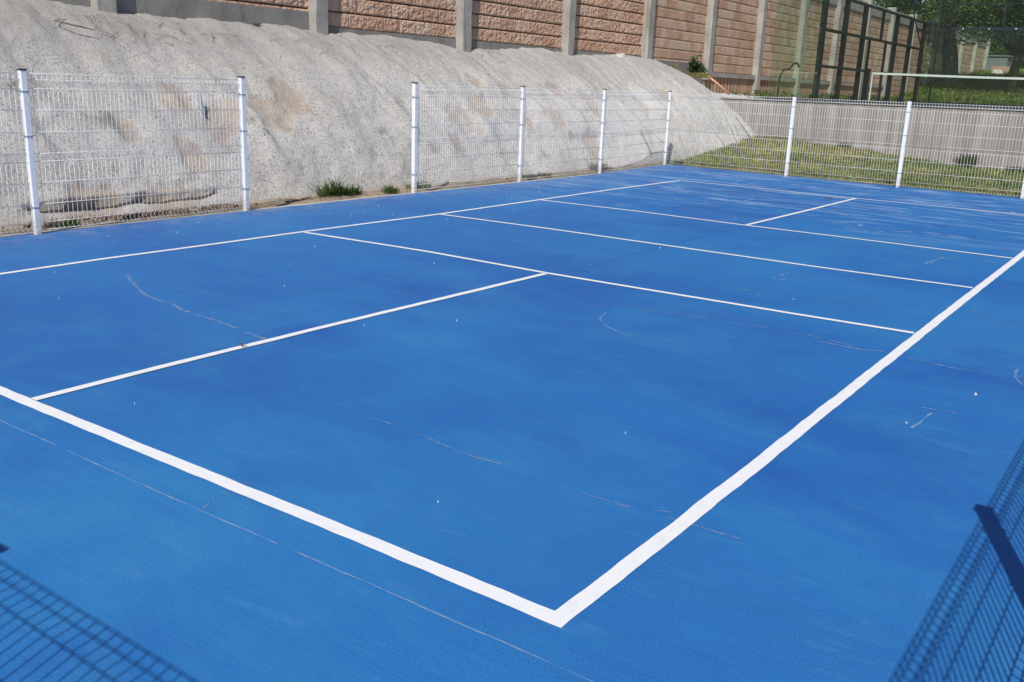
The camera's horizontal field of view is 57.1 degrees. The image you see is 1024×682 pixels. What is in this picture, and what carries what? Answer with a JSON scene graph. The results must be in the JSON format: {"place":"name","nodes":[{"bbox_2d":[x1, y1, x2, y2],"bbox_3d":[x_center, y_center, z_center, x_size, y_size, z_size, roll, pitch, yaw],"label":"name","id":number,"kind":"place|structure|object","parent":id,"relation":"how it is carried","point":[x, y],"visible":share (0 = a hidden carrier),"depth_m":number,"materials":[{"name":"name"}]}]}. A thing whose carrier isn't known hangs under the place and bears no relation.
{"place":"outdoors","nodes":[
{"label":"outdoors","id":0,"kind":"place"},
{"bbox_2d":[0,162,670,234],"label":"dirt path","id":1,"kind":"structure","parent":0,"point":[264,203],"depth_m":12.34,"materials":[{"name":"beige soil"}]},
{"bbox_2d":[51,216,82,227],"bbox_3d":[-4.629,-1.248,9.795,0.236,0.109,0.334,8,16,21],"label":"weed","id":2,"kind":"object","parent":1,"relation":"on","point":[75,223],"visible":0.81,"depth_m":9.78,"materials":[{"name":"green plant"}]},
{"bbox_2d":[2,164,646,233],"bbox_3d":[-1.923,-2.122,13.469,0.511,0.053,17.119,13,18,34],"label":"rubble","id":3,"kind":"object","parent":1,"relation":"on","point":[141,217],"visible":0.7,"depth_m":10.72,"materials":[{"name":"grey stone"}]},
{"bbox_2d":[308,176,364,196],"bbox_3d":[-2.463,-2.176,13.059,0.699,0.292,1.158,13,18,34],"label":"weed","id":4,"kind":"object","parent":1,"relation":"on","point":[336,190],"visible":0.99,"depth_m":13.04,"materials":[{"name":"green plant"}]},
{"bbox_2d":[379,182,399,193],"bbox_3d":[-1.775,-2.237,13.669,0.268,0.178,0.401,13,18,34],"label":"weed","id":5,"kind":"object","parent":1,"relation":"on","point":[389,189],"visible":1,"depth_m":13.68,"materials":[{"name":"green plant"}]},
{"bbox_2d":[405,181,432,189],"bbox_3d":[-1.388,-2.417,14.366,0.470,0.166,0.566,13,18,34],"label":"weed","id":6,"kind":"object","parent":1,"relation":"on","point":[422,186],"visible":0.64,"depth_m":14.32,"materials":[{"name":"green plant"}]},
{"bbox_2d":[522,172,552,178],"bbox_3d":[0.438,-2.974,16.771,0.457,0.103,0.871,13,18,34],"label":"weed","id":7,"kind":"object","parent":1,"relation":"on","point":[534,175],"visible":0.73,"depth_m":16.77,"materials":[{"name":"green plant"}]},
{"bbox_2d":[587,161,611,170],"bbox_3d":[1.725,-3.476,18.578,0.490,0.210,0.694,9,17,22],"label":"weed","id":8,"kind":"object","parent":1,"relation":"on","point":[603,168],"visible":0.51,"depth_m":18.44,"materials":[{"name":"green plant"}]},
{"bbox_2d":[0,0,761,225],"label":"hill","id":9,"kind":"structure","parent":0,"point":[340,108],"depth_m":13.33,"materials":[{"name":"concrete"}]},
{"bbox_2d":[54,19,92,29],"bbox_3d":[-5.497,-3.942,11.704,0.441,0.127,0.419,-11,20,-39],"label":"stick","id":10,"kind":"object","parent":9,"relation":"on","point":[71,24],"visible":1,"depth_m":11.56,"materials":[{"name":"brown wood"}]},
{"bbox_2d":[198,94,205,113],"bbox_3d":[-3.989,-3.049,12.094,0.119,0.256,0.036,13,18,34],"label":"drain pipe","id":11,"kind":"object","parent":9,"relation":"in","point":[199,97],"visible":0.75,"depth_m":12.09,"materials":[{"name":"grey plastic"}]},
{"bbox_2d":[82,15,505,62],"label":"dry roots","id":12,"kind":"object","parent":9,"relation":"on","point":[209,34],"visible":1,"depth_m":12.86,"materials":[{"name":"brown plant"}]},
{"bbox_2d":[615,53,626,57],"bbox_3d":[2.697,-7.074,23.505,0.296,0.252,0.329,-8,18,-33],"label":"rock","id":13,"kind":"object","parent":9,"relation":"on","point":[622,55],"visible":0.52,"depth_m":23.39,"materials":[{"name":"white stone"}]},
{"bbox_2d":[687,54,708,73],"bbox_3d":[5.238,-7.803,26.611,0.711,0.636,0.628,-1,16,-12],"label":"bush","id":14,"kind":"object","parent":9,"relation":"on","point":[696,67],"visible":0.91,"depth_m":26.53,"materials":[{"name":"green plant"}]},
{"bbox_2d":[684,72,712,77],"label":"weed","id":15,"kind":"object","parent":9,"relation":"on","point":[701,75],"visible":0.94,"depth_m":26.06,"materials":[{"name":"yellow plant"}]},
{"bbox_2d":[709,77,729,94],"bbox_3d":[5.816,-7.261,26.599,0.755,0.575,0.075,3,15,1],"label":"pipe","id":16,"kind":"object","parent":9,"relation":"on","point":[719,85],"visible":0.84,"depth_m":26.58,"materials":[{"name":"orange metal"}]},
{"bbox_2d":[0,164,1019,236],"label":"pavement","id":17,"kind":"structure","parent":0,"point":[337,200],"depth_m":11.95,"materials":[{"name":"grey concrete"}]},
{"bbox_2d":[0,68,249,234],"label":"fence","id":18,"kind":"object","parent":17,"relation":"on","point":[23,91],"visible":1,"depth_m":9.61,"materials":[{"name":"white metal"}]},
{"bbox_2d":[411,82,671,192],"bbox_3d":[1.046,-3.670,16.818,0.254,1.663,8.572,12,18,32],"label":"fence","id":19,"kind":"object","parent":17,"relation":"on","point":[521,125],"visible":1,"depth_m":15.76,"materials":[{"name":"white metal"}]},
{"bbox_2d":[666,93,1023,198],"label":"fence","id":20,"kind":"object","parent":17,"relation":"on","point":[903,144],"visible":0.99,"depth_m":17.56,"materials":[{"name":"white metal"}]},
{"bbox_2d":[0,164,1023,681],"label":"court surface","id":21,"kind":"object","parent":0,"point":[552,442],"visible":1,"depth_m":4.34,"materials":[{"name":"blue paint"}]},
{"bbox_2d":[2,174,1012,502],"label":"paint chips","id":22,"kind":"object","parent":21,"relation":"on","point":[456,320],"visible":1,"depth_m":7.98,"materials":[{"name":"white paint"}]},
{"bbox_2d":[0,180,1023,627],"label":"court lines","id":23,"kind":"object","parent":21,"relation":"on","point":[566,612],"visible":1,"depth_m":4.04,"materials":[{"name":"white paint"}]},
{"bbox_2d":[660,136,1023,196],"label":"lawn","id":24,"kind":"structure","parent":0,"point":[797,148],"depth_m":21.18,"materials":[{"name":"plant"}]},
{"bbox_2d":[674,158,684,165],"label":"weed","id":25,"kind":"object","parent":24,"relation":"on","point":[678,163],"visible":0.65,"depth_m":20.52,"materials":[{"name":"green plant"}]},
{"bbox_2d":[725,113,737,142],"bbox_3d":[5.554,-5.393,23.794,0.035,0.689,0.585,-6,17,-28],"label":"rod","id":26,"kind":"object","parent":24,"relation":"on","point":[731,127],"visible":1,"depth_m":23.79,"materials":[{"name":"grey metal"}]},
{"bbox_2d":[837,142,851,147],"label":"weed","id":27,"kind":"object","parent":24,"relation":"on","point":[845,145],"visible":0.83,"depth_m":23.42,"materials":[{"name":"green plant"}]},
{"bbox_2d":[954,150,979,165],"bbox_3d":[10.682,-4.321,22.015,0.708,0.393,0.737,13,18,34],"label":"weed","id":28,"kind":"object","parent":24,"relation":"on","point":[966,158],"visible":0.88,"depth_m":21.91,"materials":[{"name":"green plant"}]},
{"bbox_2d":[1005,166,1023,171],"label":"weed","id":29,"kind":"object","parent":24,"relation":"on","point":[1016,169],"visible":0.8,"depth_m":21.28,"materials":[{"name":"green plant"}]},
{"bbox_2d":[881,64,1023,104],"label":"green slope","id":30,"kind":"structure","parent":0,"point":[1020,69],"depth_m":46.91,"materials":[{"name":"green plant"}]},
{"bbox_2d":[730,73,1023,105],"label":"undergrowth","id":31,"kind":"object","parent":30,"relation":"on","point":[873,98],"visible":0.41,"depth_m":39.33,"materials":[{"name":"green plant"}]},
{"bbox_2d":[923,0,966,83],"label":"tree","id":32,"kind":"object","parent":30,"relation":"on","point":[950,57],"visible":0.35,"depth_m":49.22,"materials":[{"name":"green plant"}]},
{"bbox_2d":[928,0,1023,93],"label":"tree","id":33,"kind":"object","parent":30,"relation":"on","point":[995,19],"visible":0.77,"depth_m":44.20,"materials":[{"name":"green plant"}]},
{"bbox_2d":[990,69,1002,73],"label":"boulder","id":34,"kind":"object","parent":30,"relation":"on","point":[996,71],"visible":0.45,"depth_m":55.82,"materials":[{"name":"white stone"}]},
{"bbox_2d":[973,1,1023,67],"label":"tree","id":35,"kind":"object","parent":30,"relation":"on","point":[1001,51],"visible":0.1,"depth_m":68.51,"materials":[{"name":"green plant"}]},
{"bbox_2d":[986,55,1013,69],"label":"shed","id":36,"kind":"structure","parent":30,"relation":"on","point":[1000,60],"depth_m":62.94,"materials":[{"name":"white paint"}]},
{"bbox_2d":[991,66,1009,72],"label":"wall","id":37,"kind":"structure","parent":30,"relation":"on","point":[1006,69],"depth_m":59.31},
{"bbox_2d":[942,104,1023,107],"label":"turf","id":38,"kind":"structure","parent":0,"point":[975,105],"depth_m":37.29,"materials":[{"name":"green plant"}]},
{"bbox_2d":[766,0,1023,109],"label":"glass court enclosure","id":39,"kind":"object","parent":38,"relation":"on","point":[844,33],"visible":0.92,"depth_m":31.22,"materials":[{"name":"black"}]},
{"bbox_2d":[913,0,920,43],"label":"hanging cable","id":40,"kind":"object","parent":39,"relation":"hanging from","point":[915,21],"visible":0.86,"depth_m":35.31,"materials":[{"name":"black rubber"}]},
{"bbox_2d":[864,69,1023,106],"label":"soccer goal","id":41,"kind":"object","parent":38,"relation":"on","point":[902,74],"visible":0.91,"depth_m":30.27,"materials":[{"name":"white painted steel"},{"name":"netting"}]},
{"label":"terrace","id":42,"kind":"structure","parent":0,"visible":0},
{"bbox_2d":[49,0,990,100],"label":"block wall","id":43,"kind":"structure","parent":42,"relation":"on","point":[743,46],"depth_m":25.14,"materials":[{"name":"brown concrete"}]},
{"bbox_2d":[776,62,799,97],"bbox_3d":[7.817,-7.388,26.669,0.091,1.051,1.643,12,18,32],"label":"bent hose","id":44,"kind":"object","parent":42,"relation":"on","point":[790,67],"visible":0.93,"depth_m":26.15,"materials":[{"name":"green plastic"}]},
{"label":"ground","id":45,"kind":"structure","parent":0,"visible":0},
{"bbox_2d":[720,97,1023,169],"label":"retaining wall","id":46,"kind":"structure","parent":45,"relation":"on","point":[915,128],"depth_m":22.80,"materials":[{"name":"concrete"}]},
{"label":"land behind wall","id":47,"kind":"structure","parent":0,"visible":0},
{"bbox_2d":[862,0,889,7],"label":"tree","id":48,"kind":"object","parent":47,"relation":"on","point":[881,2],"depth_m":54.76,"materials":[{"name":"green plant"}]},
{"bbox_2d":[873,0,944,23],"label":"tree","id":49,"kind":"object","parent":47,"relation":"on","point":[904,7],"visible":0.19,"depth_m":58.75,"materials":[{"name":"green plant"}]},
{"bbox_2d":[919,3,997,54],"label":"tree","id":50,"kind":"object","parent":47,"relation":"on","point":[925,17],"visible":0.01,"depth_m":75.69,"materials":[{"name":"green plant"}]}
]}

